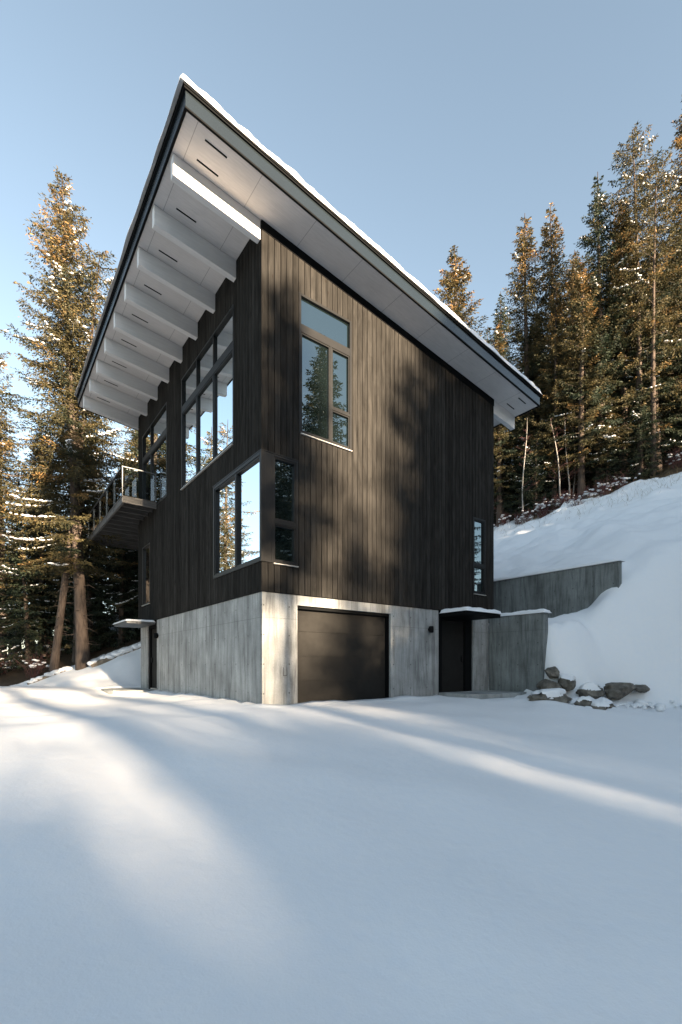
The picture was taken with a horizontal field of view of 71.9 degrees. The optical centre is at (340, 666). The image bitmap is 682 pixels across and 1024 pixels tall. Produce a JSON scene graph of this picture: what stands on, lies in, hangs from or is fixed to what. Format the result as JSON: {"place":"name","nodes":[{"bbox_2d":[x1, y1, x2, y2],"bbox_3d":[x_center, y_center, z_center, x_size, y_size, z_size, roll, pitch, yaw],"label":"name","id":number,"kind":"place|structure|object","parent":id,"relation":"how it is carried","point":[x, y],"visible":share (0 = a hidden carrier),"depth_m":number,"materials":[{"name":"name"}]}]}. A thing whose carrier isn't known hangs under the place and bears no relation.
{"place":"outdoors","nodes":[
{"label":"outdoors","id":0,"kind":"place"},
{"bbox_2d":[0,458,681,1023],"bbox_3d":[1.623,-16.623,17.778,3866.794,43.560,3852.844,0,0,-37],"label":"ground","id":1,"kind":"structure","parent":0,"point":[176,858],"depth_m":3.44,"materials":[{"name":"white snow"}]},
{"bbox_2d":[0,654,15,673],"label":"shrub","id":2,"kind":"object","parent":1,"relation":"on","point":[3,663],"visible":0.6,"depth_m":22.44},
{"bbox_2d":[6,472,29,650],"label":"spruce tree","id":3,"kind":"object","parent":1,"relation":"on","point":[14,534],"visible":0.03,"depth_m":27.83,"materials":[{"name":"green plant"}]},
{"bbox_2d":[0,411,37,658],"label":"spruce tree","id":4,"kind":"object","parent":1,"relation":"on","point":[2,553],"visible":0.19,"depth_m":25.95,"materials":[{"name":"green plant"}]},
{"bbox_2d":[0,351,57,675],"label":"spruce tree","id":5,"kind":"object","parent":1,"relation":"on","point":[3,363],"visible":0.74,"depth_m":22.23,"materials":[{"name":"green plant"}]},
{"bbox_2d":[0,444,60,653],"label":"fir tree","id":6,"kind":"object","parent":1,"relation":"on","point":[5,618],"visible":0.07,"depth_m":25.21,"materials":[{"name":"green plant"}]},
{"bbox_2d":[13,654,48,677],"bbox_3d":[-13.364,-0.065,20.637,1.561,1.218,1.518,0,0,25],"label":"shrub","id":7,"kind":"object","parent":1,"relation":"on","point":[35,665],"visible":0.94,"depth_m":20.53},
{"bbox_2d":[0,523,72,674],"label":"young fir tree","id":8,"kind":"object","parent":1,"relation":"on","point":[27,633],"visible":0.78,"depth_m":22.30,"materials":[{"name":"green plant"}]},
{"bbox_2d":[0,423,86,655],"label":"spruce tree","id":9,"kind":"object","parent":1,"relation":"on","point":[33,458],"visible":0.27,"depth_m":23.87,"materials":[{"name":"green plant"}]},
{"bbox_2d":[16,440,71,643],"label":"fir tree","id":10,"kind":"object","parent":1,"relation":"on","point":[50,642],"visible":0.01,"depth_m":27.68,"materials":[{"name":"green plant"}]},
{"bbox_2d":[25,666,72,684],"bbox_3d":[-12.257,0.422,19.782,1.701,0.835,0.530,0,0,-32],"label":"fallen log","id":11,"kind":"object","parent":1,"relation":"on","point":[48,674],"visible":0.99,"depth_m":19.71,"materials":[{"name":"white wood"}]},
{"bbox_2d":[35,532,70,646],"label":"young fir tree","id":12,"kind":"object","parent":1,"relation":"on","point":[55,607],"visible":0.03,"depth_m":25.84,"materials":[{"name":"green plant"}]},
{"bbox_2d":[0,165,137,669],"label":"spruce tree","id":13,"kind":"object","parent":1,"relation":"on","point":[77,568],"visible":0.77,"depth_m":19.09,"materials":[{"name":"green plant"}]},
{"bbox_2d":[17,363,121,662],"bbox_3d":[-12.114,-7.288,21.730,3.910,14.884,4.050,0,0,10],"label":"spruce tree","id":14,"kind":"object","parent":1,"relation":"on","point":[73,647],"visible":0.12,"depth_m":21.45,"materials":[{"name":"green plant"}]},
{"bbox_2d":[47,575,100,648],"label":"young fir tree","id":15,"kind":"object","parent":1,"relation":"on","point":[67,624],"visible":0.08,"depth_m":24.32,"materials":[{"name":"green plant"}]},
{"bbox_2d":[32,364,124,639],"bbox_3d":[-12.973,-7.607,23.242,4.047,14.575,3.874,0,0,39],"label":"spruce tree","id":16,"kind":"object","parent":1,"relation":"on","point":[54,580],"visible":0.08,"depth_m":22.64,"materials":[{"name":"green plant"}]},
{"bbox_2d":[29,243,137,671],"bbox_3d":[-10.562,-8.248,19.738,4.248,18.042,4.298,0,0,-13],"label":"pine tree","id":17,"kind":"object","parent":1,"relation":"on","point":[56,649],"visible":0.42,"depth_m":19.31,"materials":[{"name":"green plant"}]},
{"bbox_2d":[46,521,127,654],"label":"young fir tree","id":18,"kind":"object","parent":1,"relation":"on","point":[89,594],"visible":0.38,"depth_m":22.16,"materials":[{"name":"green plant"}]},
{"bbox_2d":[67,493,140,648],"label":"young fir tree","id":19,"kind":"object","parent":1,"relation":"on","point":[121,639],"visible":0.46,"depth_m":22.26,"materials":[{"name":"green plant"}]},
{"bbox_2d":[86,545,125,638],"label":"young fir tree","id":20,"kind":"object","parent":1,"relation":"on","point":[105,597],"visible":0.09,"depth_m":25.36,"materials":[{"name":"green plant"}]},
{"bbox_2d":[87,643,140,667],"bbox_3d":[-9.351,-0.566,20.326,2.866,1.422,0.583,0,0,-35],"label":"fallen log","id":21,"kind":"object","parent":1,"relation":"on","point":[105,658],"visible":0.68,"depth_m":19.93,"materials":[{"name":"white wood"}]},
{"bbox_2d":[103,444,131,596],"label":"fir tree","id":22,"kind":"object","parent":1,"relation":"on","point":[125,479],"visible":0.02,"depth_m":33.85,"materials":[{"name":"green plant"}]},
{"bbox_2d":[106,430,137,618],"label":"fir tree","id":23,"kind":"object","parent":1,"relation":"on","point":[133,554],"visible":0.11,"depth_m":22.22,"materials":[{"name":"green plant"}]},
{"bbox_2d":[108,436,136,615],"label":"fir tree","id":24,"kind":"object","parent":1,"relation":"on","point":[130,495],"depth_m":28.76,"materials":[{"name":"green plant"}]},
{"bbox_2d":[109,426,137,607],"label":"spruce tree","id":25,"kind":"object","parent":1,"relation":"on","point":[131,457],"visible":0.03,"depth_m":27.19,"materials":[{"name":"green plant"}]},
{"bbox_2d":[113,433,137,633],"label":"spruce tree","id":26,"kind":"object","parent":1,"relation":"on","point":[135,476],"visible":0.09,"depth_m":24.73,"materials":[{"name":"green plant"}]},
{"bbox_2d":[101,688,152,693],"bbox_3d":[-7.368,1.001,16.059,1.396,0.440,2.420,0,0,-37],"label":"doorstep","id":27,"kind":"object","parent":1,"relation":"on","point":[107,690],"depth_m":15.27,"materials":[{"name":"concrete"}]},
{"bbox_2d":[123,433,137,497],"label":"spruce tree","id":28,"kind":"object","parent":1,"relation":"on","point":[128,476],"visible":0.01,"depth_m":26.23,"materials":[{"name":"green plant"}]},
{"bbox_2d":[124,569,140,633],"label":"young fir tree","id":29,"kind":"object","parent":1,"relation":"on","point":[129,611],"visible":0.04,"depth_m":23.70,"materials":[{"name":"green plant"}]},
{"bbox_2d":[74,74,542,704],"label":"house","id":30,"kind":"structure","parent":1,"relation":"on","point":[312,396],"depth_m":11.34,"materials":[{"name":"wood"}]},
{"bbox_2d":[142,543,149,606],"bbox_3d":[-6.790,-3.183,16.454,0.125,2.092,0.970,0,0,-37],"label":"window","id":31,"kind":"structure","parent":30,"relation":"in","point":[146,549],"depth_m":16.59,"materials":[{"name":"glass"}]},
{"bbox_2d":[149,623,156,689],"bbox_3d":[-6.290,-0.219,16.055,0.210,2.480,1.126,0,0,-37],"label":"entry door","id":32,"kind":"structure","parent":30,"relation":"in","point":[153,628],"depth_m":16.20,"materials":[{"name":"paint"}]},
{"bbox_2d":[142,402,166,516],"bbox_3d":[-6.217,-6.744,15.728,0.090,2.930,2.820,0,0,-37],"label":"window","id":33,"kind":"structure","parent":30,"relation":"in","point":[154,441],"depth_m":15.63,"materials":[{"name":"glass"}]},
{"bbox_2d":[180,304,233,490],"bbox_3d":[-3.487,-6.633,12.100,0.125,3.192,3.540,0,0,-37],"label":"window","id":34,"kind":"structure","parent":30,"relation":"in","point":[207,387],"depth_m":11.96,"materials":[{"name":"glass"}]},
{"bbox_2d":[213,450,265,578],"bbox_3d":[-2.347,-3.279,10.615,0.105,2.260,2.525,0,0,-37],"label":"window","id":35,"kind":"structure","parent":30,"relation":"in","point":[239,500],"depth_m":10.47,"materials":[{"name":"glass"}]},
{"bbox_2d":[272,453,298,567],"bbox_3d":[-1.194,-3.266,9.951,0.640,2.287,0.137,0,0,-37],"label":"window","id":36,"kind":"structure","parent":30,"relation":"in","point":[284,470],"depth_m":9.99,"materials":[{"name":"glass"}]},
{"bbox_2d":[299,292,351,451],"bbox_3d":[-0.341,-6.548,10.605,1.450,3.062,0.125,0,0,-37],"label":"window","id":37,"kind":"structure","parent":30,"relation":"in","point":[325,336],"depth_m":10.62,"materials":[{"name":"glass"}]},
{"bbox_2d":[297,606,388,702],"bbox_3d":[0.061,-0.049,11.108,2.745,2.540,0.190,0,0,-37],"label":"garage door","id":38,"kind":"structure","parent":30,"relation":"in","point":[343,655],"depth_m":11.11,"materials":[{"name":"paint"}]},
{"bbox_2d":[439,613,471,692],"bbox_3d":[3.183,-0.219,13.476,1.511,2.480,0.210,0,0,-37],"label":"entry door","id":39,"kind":"structure","parent":30,"relation":"in","point":[455,635],"depth_m":13.50,"materials":[{"name":"paint"}]},
{"bbox_2d":[473,517,485,595],"bbox_3d":[4.085,-3.246,13.963,0.590,2.267,0.125,0,0,-37],"label":"window","id":40,"kind":"structure","parent":30,"relation":"in","point":[478,524],"depth_m":14.01,"materials":[{"name":"glass"}]},
{"bbox_2d":[433,245,523,482],"bbox_3d":[8.207,-19.766,34.120,9.985,20.913,8.610,0,0,-8],"label":"spruce tree","id":41,"kind":"object","parent":1,"relation":"on","point":[456,278],"visible":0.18,"depth_m":33.30,"materials":[{"name":"green plant"}]},
{"bbox_2d":[439,690,525,698],"bbox_3d":[3.979,0.971,13.043,2.250,0.500,1.336,0,0,-37],"label":"door slab","id":42,"kind":"structure","parent":1,"relation":"on","point":[483,694],"depth_m":12.50,"materials":[{"name":"concrete"}]},
{"bbox_2d":[483,327,506,432],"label":"fir tree","id":43,"kind":"object","parent":1,"relation":"on","point":[490,342],"depth_m":45.08,"materials":[{"name":"green plant"}]},
{"bbox_2d":[494,460,510,522],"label":"young fir tree","id":44,"kind":"object","parent":1,"relation":"on","point":[495,511],"visible":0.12,"depth_m":34.54,"materials":[{"name":"green plant"}]},
{"bbox_2d":[498,512,510,524],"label":"shrub","id":45,"kind":"object","parent":1,"relation":"on","point":[504,518],"visible":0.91,"depth_m":31.14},
{"bbox_2d":[491,319,521,526],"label":"spruce tree","id":46,"kind":"object","parent":1,"relation":"on","point":[499,467],"visible":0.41,"depth_m":32.71,"materials":[{"name":"green plant"}]},
{"bbox_2d":[488,293,533,520],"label":"fir tree","id":47,"kind":"object","parent":1,"relation":"on","point":[504,329],"visible":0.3,"depth_m":32.90,"materials":[{"name":"green plant"}]},
{"bbox_2d":[510,511,522,523],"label":"shrub","id":48,"kind":"object","parent":1,"relation":"on","point":[517,519],"visible":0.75,"depth_m":30.82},
{"bbox_2d":[489,609,550,691],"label":"retaining wall","id":49,"kind":"structure","parent":1,"relation":"on","point":[517,647],"depth_m":13.49,"materials":[{"name":"concrete"}]},
{"bbox_2d":[502,427,543,520],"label":"young fir tree","id":50,"kind":"object","parent":1,"relation":"on","point":[516,474],"visible":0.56,"depth_m":32.49,"materials":[{"name":"green plant"}]},
{"bbox_2d":[506,427,541,517],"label":"young fir tree","id":51,"kind":"object","parent":1,"relation":"on","point":[517,479],"visible":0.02,"depth_m":33.78,"materials":[{"name":"green plant"}]},
{"bbox_2d":[518,508,535,524],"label":"shrub","id":52,"kind":"object","parent":1,"relation":"on","point":[526,517],"visible":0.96,"depth_m":29.53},
{"bbox_2d":[516,430,538,522],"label":"sapling","id":53,"kind":"object","parent":1,"relation":"on","point":[523,473],"visible":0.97,"depth_m":30.47,"materials":[{"name":"brown plant"}]},
{"bbox_2d":[495,216,575,509],"bbox_3d":[13.494,-21.609,33.982,6.815,22.348,7.904,0,0,-1],"label":"spruce tree","id":54,"kind":"object","parent":1,"relation":"on","point":[524,296],"visible":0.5,"depth_m":33.58,"materials":[{"name":"green plant"}]},
{"bbox_2d":[514,430,558,518],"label":"young fir tree","id":55,"kind":"object","parent":1,"relation":"on","point":[536,473],"visible":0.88,"depth_m":30.99,"materials":[{"name":"green plant"}]},
{"bbox_2d":[514,309,558,496],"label":"fir tree","id":56,"kind":"object","parent":1,"relation":"on","point":[548,369],"visible":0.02,"depth_m":37.38,"materials":[{"name":"green plant"}]},
{"bbox_2d":[512,329,565,498],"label":"fir tree","id":57,"kind":"object","parent":1,"relation":"on","point":[531,340],"visible":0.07,"depth_m":34.29,"materials":[{"name":"green plant"}]},
{"bbox_2d":[533,503,549,518],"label":"shrub","id":58,"kind":"object","parent":1,"relation":"on","point":[548,505],"visible":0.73,"depth_m":29.83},
{"bbox_2d":[535,495,548,518],"bbox_3d":[12.742,-10.102,29.879,1.210,1.449,0.887,0,0,-37],"label":"shrub","id":59,"kind":"object","parent":1,"relation":"on","point":[542,507],"visible":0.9,"depth_m":29.81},
{"bbox_2d":[536,493,558,514],"bbox_3d":[13.314,-10.346,30.006,1.723,1.468,1.697,0,0,-37],"label":"shrub","id":60,"kind":"object","parent":1,"relation":"on","point":[550,502],"visible":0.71,"depth_m":29.89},
{"bbox_2d":[514,202,584,494],"bbox_3d":[15.442,-22.664,34.670,5.753,22.614,5.519,0,0,-40],"label":"spruce tree","id":61,"kind":"object","parent":1,"relation":"on","point":[549,244],"visible":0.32,"depth_m":34.27,"materials":[{"name":"green plant"}]},
{"bbox_2d":[527,688,571,702],"bbox_3d":[5.287,0.802,11.843,1.035,0.521,1.720,0,0,38],"label":"boulder","id":62,"kind":"object","parent":1,"relation":"on","point":[556,694],"visible":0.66,"depth_m":11.37,"materials":[{"name":"stone"}]},
{"bbox_2d":[536,679,561,689],"bbox_3d":[5.493,0.531,12.408,0.635,0.411,0.652,0,0,13],"label":"boulder","id":63,"kind":"object","parent":62,"relation":"on","point":[545,684],"visible":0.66,"depth_m":12.18,"materials":[{"name":"stone"}]},
{"bbox_2d":[544,666,559,678],"bbox_3d":[5.682,0.169,12.705,0.379,0.338,0.444,0,0,5],"label":"boulder","id":64,"kind":"object","parent":1,"relation":"on","point":[552,672],"visible":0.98,"depth_m":12.54,"materials":[{"name":"stone"}]},
{"bbox_2d":[539,438,565,503],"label":"young fir tree","id":65,"kind":"object","parent":1,"relation":"on","point":[561,487],"visible":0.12,"depth_m":33.40,"materials":[{"name":"green plant"}]},
{"bbox_2d":[494,559,624,617],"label":"retaining wall","id":66,"kind":"structure","parent":1,"relation":"on","point":[556,592],"depth_m":15.46,"materials":[{"name":"concrete"}]},
{"bbox_2d":[527,282,594,508],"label":"spruce tree","id":67,"kind":"object","parent":1,"relation":"on","point":[553,303],"visible":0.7,"depth_m":31.34,"materials":[{"name":"green plant"}]},
{"bbox_2d":[521,250,604,491],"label":"spruce tree","id":68,"kind":"object","parent":1,"relation":"on","point":[573,264],"visible":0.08,"depth_m":35.93,"materials":[{"name":"green plant"}]},
{"bbox_2d":[547,418,581,501],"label":"sapling","id":69,"kind":"object","parent":1,"relation":"on","point":[559,468],"visible":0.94,"depth_m":29.54,"materials":[{"name":"brown plant"}]},
{"bbox_2d":[556,490,575,503],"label":"shrub","id":70,"kind":"object","parent":1,"relation":"on","point":[563,494],"visible":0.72,"depth_m":29.14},
{"bbox_2d":[553,500,579,513],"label":"snow","id":71,"kind":"structure","parent":1,"relation":"on","point":[560,508],"depth_m":27.71,"materials":[{"name":"white snow"}]},
{"bbox_2d":[558,674,575,691],"bbox_3d":[5.961,0.452,12.503,0.449,0.492,0.812,0,0,34],"label":"boulder","id":72,"kind":"object","parent":1,"relation":"on","point":[567,682],"visible":0.84,"depth_m":12.24,"materials":[{"name":"stone"}]},
{"bbox_2d":[557,422,577,498],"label":"sapling","id":73,"kind":"object","parent":1,"relation":"on","point":[575,464],"visible":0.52,"depth_m":31.03,"materials":[{"name":"beige plant"}]},
{"bbox_2d":[558,461,577,492],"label":"young fir tree","id":74,"kind":"object","parent":1,"relation":"on","point":[571,486],"visible":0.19,"depth_m":33.77,"materials":[{"name":"green plant"}]},
{"bbox_2d":[558,496,577,507],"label":"shrub","id":75,"kind":"object","parent":1,"relation":"on","point":[568,500],"visible":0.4,"depth_m":28.34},
{"bbox_2d":[559,417,583,497],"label":"sapling","id":76,"kind":"object","parent":1,"relation":"on","point":[567,466],"visible":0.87,"depth_m":30.06,"materials":[{"name":"beige plant"}]},
{"bbox_2d":[560,251,587,476],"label":"fir tree","id":77,"kind":"object","parent":1,"relation":"on","point":[565,302],"visible":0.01,"depth_m":37.24,"materials":[{"name":"green plant"}]},
{"bbox_2d":[566,494,588,506],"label":"shrub","id":78,"kind":"object","parent":1,"relation":"on","point":[581,501],"visible":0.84,"depth_m":27.40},
{"bbox_2d":[533,255,633,497],"bbox_3d":[15.255,-18.122,30.028,5.442,15.912,6.316,0,0,11],"label":"spruce tree","id":79,"kind":"object","parent":1,"relation":"on","point":[582,284],"visible":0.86,"depth_m":29.69,"materials":[{"name":"green plant"}]},
{"bbox_2d":[574,696,592,706],"bbox_3d":[5.837,0.896,11.289,0.386,0.368,0.573,0,0,-27],"label":"boulder","id":80,"kind":"object","parent":1,"relation":"on","point":[584,701],"visible":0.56,"depth_m":11.18,"materials":[{"name":"stone"}]},
{"bbox_2d":[572,403,604,492],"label":"young fir tree","id":81,"kind":"object","parent":1,"relation":"on","point":[589,476],"visible":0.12,"depth_m":31.27,"materials":[{"name":"green plant"}]},
{"bbox_2d":[578,486,600,499],"bbox_3d":[15.105,-10.515,28.747,1.529,1.127,1.140,0,0,18],"label":"shrub","id":82,"kind":"object","parent":1,"relation":"on","point":[584,490],"visible":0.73,"depth_m":28.55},
{"bbox_2d":[581,493,598,498],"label":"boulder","id":83,"kind":"object","parent":1,"relation":"on","point":[592,494],"visible":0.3,"depth_m":28.51,"materials":[{"name":"stone"}]},
{"bbox_2d":[576,682,604,698],"bbox_3d":[6.519,0.672,12.352,0.694,0.539,0.611,0,0,26],"label":"boulder","id":84,"kind":"object","parent":1,"relation":"on","point":[593,690],"visible":0.79,"depth_m":12.16,"materials":[{"name":"stone"}]},
{"bbox_2d":[575,484,607,498],"bbox_3d":[15.193,-10.452,28.538,1.901,1.014,1.450,0,0,36],"label":"shrub","id":85,"kind":"object","parent":1,"relation":"on","point":[587,493],"visible":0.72,"depth_m":28.36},
{"bbox_2d":[569,275,616,484],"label":"fir tree","id":86,"kind":"object","parent":1,"relation":"on","point":[588,391],"visible":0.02,"depth_m":33.30,"materials":[{"name":"green plant"}]},
{"bbox_2d":[551,172,650,489],"bbox_3d":[16.478,-21.151,30.177,5.858,21.117,6.194,0,0,36],"label":"spruce tree","id":87,"kind":"object","parent":1,"relation":"on","point":[595,243],"visible":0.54,"depth_m":29.63,"materials":[{"name":"green plant"}]},
{"bbox_2d":[590,697,615,709],"bbox_3d":[6.090,0.978,11.096,0.610,0.485,0.815,0,0,53],"label":"boulder","id":88,"kind":"object","parent":1,"relation":"on","point":[601,703],"visible":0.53,"depth_m":10.88,"materials":[{"name":"stone"}]},
{"bbox_2d":[593,480,615,496],"bbox_3d":[15.391,-10.449,27.694,1.212,1.268,1.216,0,0,-37],"label":"shrub","id":89,"kind":"object","parent":1,"relation":"on","point":[602,488],"visible":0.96,"depth_m":27.69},
{"bbox_2d":[588,401,628,489],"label":"young fir tree","id":90,"kind":"object","parent":1,"relation":"on","point":[608,469],"visible":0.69,"depth_m":29.39,"materials":[{"name":"green plant"}]},
{"bbox_2d":[598,474,621,492],"bbox_3d":[16.590,-11.143,28.956,0.898,1.003,1.505,0,0,-22],"label":"shrub","id":91,"kind":"object","parent":1,"relation":"on","point":[612,485],"visible":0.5,"depth_m":28.97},
{"bbox_2d":[604,682,636,699],"bbox_3d":[7.370,0.648,12.374,1.632,0.467,0.612,0,0,-40],"label":"boulder","id":92,"kind":"object","parent":1,"relation":"on","point":[617,690],"visible":0.98,"depth_m":12.02,"materials":[{"name":"stone"}]},
{"bbox_2d":[567,699,681,711],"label":"snow clods","id":93,"kind":"object","parent":1,"relation":"on","point":[642,704],"visible":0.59,"depth_m":11.94,"materials":[{"name":"white snow"}]},
{"bbox_2d":[607,468,642,491],"bbox_3d":[16.511,-10.900,27.642,1.503,1.405,1.573,0,0,0],"label":"shrub","id":94,"kind":"object","parent":1,"relation":"on","point":[623,481],"visible":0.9,"depth_m":27.56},
{"bbox_2d":[569,201,681,480],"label":"spruce tree","id":95,"kind":"object","parent":1,"relation":"on","point":[622,349],"visible":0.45,"depth_m":29.24,"materials":[{"name":"green plant"}]},
{"bbox_2d":[576,212,680,469],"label":"spruce tree","id":96,"kind":"object","parent":1,"relation":"on","point":[628,408],"visible":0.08,"depth_m":30.97,"materials":[{"name":"green plant"}]},
{"bbox_2d":[587,119,681,479],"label":"pine tree","id":97,"kind":"object","parent":1,"relation":"on","point":[636,149],"visible":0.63,"depth_m":29.22,"materials":[{"name":"green plant"}]},
{"bbox_2d":[635,685,649,692],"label":"boulder","id":98,"kind":"object","parent":1,"relation":"on","point":[642,688],"visible":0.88,"depth_m":12.36,"materials":[{"name":"stone"}]},
{"bbox_2d":[609,152,681,475],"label":"pine tree","id":99,"kind":"object","parent":1,"relation":"on","point":[651,231],"visible":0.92,"depth_m":27.86,"materials":[{"name":"green plant"}]},
{"bbox_2d":[617,380,673,481],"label":"young fir tree","id":100,"kind":"object","parent":1,"relation":"on","point":[647,446],"visible":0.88,"depth_m":28.43,"materials":[{"name":"green plant"}]},
{"bbox_2d":[614,236,681,471],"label":"spruce tree","id":101,"kind":"object","parent":1,"relation":"on","point":[664,389],"visible":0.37,"depth_m":29.11,"materials":[{"name":"green plant"}]},
{"bbox_2d":[617,101,681,418],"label":"spruce tree","id":102,"kind":"object","parent":1,"relation":"on","point":[678,301],"visible":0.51,"depth_m":28.98,"materials":[{"name":"green plant"}]},
{"bbox_2d":[642,229,681,456],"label":"fir tree","id":103,"kind":"object","parent":1,"relation":"on","point":[660,294],"depth_m":34.02,"materials":[{"name":"green plant"}]},
{"bbox_2d":[649,352,681,464],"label":"young fir tree","id":104,"kind":"object","parent":1,"relation":"on","point":[678,446],"visible":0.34,"depth_m":29.53,"materials":[{"name":"green plant"}]},
{"bbox_2d":[656,258,681,450],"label":"spruce tree","id":105,"kind":"object","parent":1,"relation":"on","point":[675,324],"visible":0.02,"depth_m":32.27,"materials":[{"name":"green plant"}]},
{"bbox_2d":[664,448,681,466],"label":"shrub","id":106,"kind":"object","parent":1,"relation":"on","point":[671,456],"visible":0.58,"depth_m":29.12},
{"bbox_2d":[665,447,681,468],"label":"shrub","id":107,"kind":"object","parent":1,"relation":"on","point":[673,460],"visible":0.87,"depth_m":27.33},
{"bbox_2d":[0,0,681,653],"label":"sky","id":108,"kind":"structure","parent":0,"point":[432,127],"materials":[{"name":"blue"}]},
{"bbox_2d":[494,461,681,535],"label":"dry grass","id":109,"kind":"structure","parent":0,"point":[608,496],"depth_m":26.43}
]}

